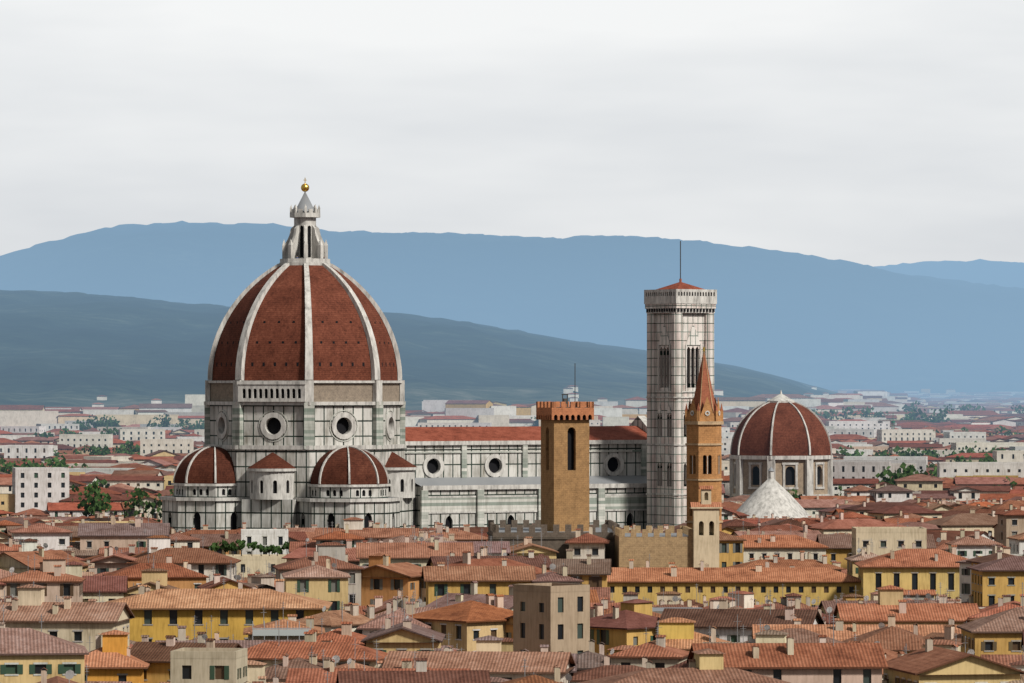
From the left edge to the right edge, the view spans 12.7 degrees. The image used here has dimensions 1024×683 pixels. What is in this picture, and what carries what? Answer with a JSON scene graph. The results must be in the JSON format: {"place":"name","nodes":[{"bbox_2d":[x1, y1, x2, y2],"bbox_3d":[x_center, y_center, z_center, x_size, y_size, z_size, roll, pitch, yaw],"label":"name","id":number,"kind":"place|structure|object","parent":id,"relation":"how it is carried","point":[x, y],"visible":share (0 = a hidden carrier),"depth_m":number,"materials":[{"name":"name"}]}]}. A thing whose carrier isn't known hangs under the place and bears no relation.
{"place":"outdoors","nodes":[
{"label":"outdoors","id":0,"kind":"place"},
{"bbox_2d":[0,221,1023,409],"bbox_3d":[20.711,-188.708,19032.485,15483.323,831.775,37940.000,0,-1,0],"label":"terrain","id":1,"kind":"structure","parent":0,"point":[122,315],"depth_m":12995.99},
{"bbox_2d":[159,184,646,531],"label":"cathedral","id":2,"kind":"structure","parent":1,"relation":"on","point":[304,413],"depth_m":1331.76,"materials":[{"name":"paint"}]},
{"bbox_2d":[0,420,1023,682],"bbox_3d":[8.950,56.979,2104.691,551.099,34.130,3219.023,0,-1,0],"label":"town","id":3,"kind":"object","parent":1,"relation":"on","point":[352,600],"visible":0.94,"depth_m":688.97,"materials":[{"name":"paint"}]},
{"bbox_2d":[0,385,1023,516],"bbox_3d":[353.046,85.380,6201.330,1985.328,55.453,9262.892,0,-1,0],"label":"town","id":4,"kind":"object","parent":1,"relation":"on","point":[46,490],"visible":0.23,"depth_m":2968.52,"materials":[{"name":"paint"}]},
{"bbox_2d":[0,483,1023,561],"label":"town","id":5,"kind":"object","parent":1,"relation":"on","point":[885,505],"visible":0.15,"depth_m":1163.29,"materials":[{"name":"paint"}]},
{"bbox_2d":[0,400,1023,555],"bbox_3d":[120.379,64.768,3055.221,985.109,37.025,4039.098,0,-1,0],"label":"trees","id":6,"kind":"object","parent":1,"relation":"on","point":[94,506],"visible":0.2,"depth_m":2355.19,"materials":[{"name":"plant"}]},
{"bbox_2d":[644,241,716,527],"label":"bell tower","id":7,"kind":"structure","parent":1,"relation":"on","point":[680,324],"depth_m":1367.85,"materials":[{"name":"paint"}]},
{"bbox_2d":[684,347,723,566],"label":"bell tower","id":8,"kind":"structure","parent":1,"relation":"on","point":[703,422],"depth_m":956.77,"materials":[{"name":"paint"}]},
{"bbox_2d":[729,391,832,517],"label":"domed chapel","id":9,"kind":"structure","parent":1,"relation":"on","point":[781,446],"depth_m":1685.39,"materials":[{"name":"tile"}]},
{"bbox_2d":[878,419,908,428],"bbox_3d":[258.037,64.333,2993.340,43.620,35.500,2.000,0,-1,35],"label":"building","id":10,"kind":"structure","parent":1,"relation":"on","point":[893,423],"depth_m":2999.73,"materials":[{"name":"paint"}]},
{"bbox_2d":[0,0,1023,266],"label":"sky","id":11,"kind":"structure","parent":0,"point":[873,133],"materials":[{"name":"white"}]},
{"bbox_2d":[487,394,692,566],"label":"crenellated tower fortress","id":12,"kind":"structure","parent":0,"point":[564,470],"depth_m":945.29,"materials":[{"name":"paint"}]}
]}

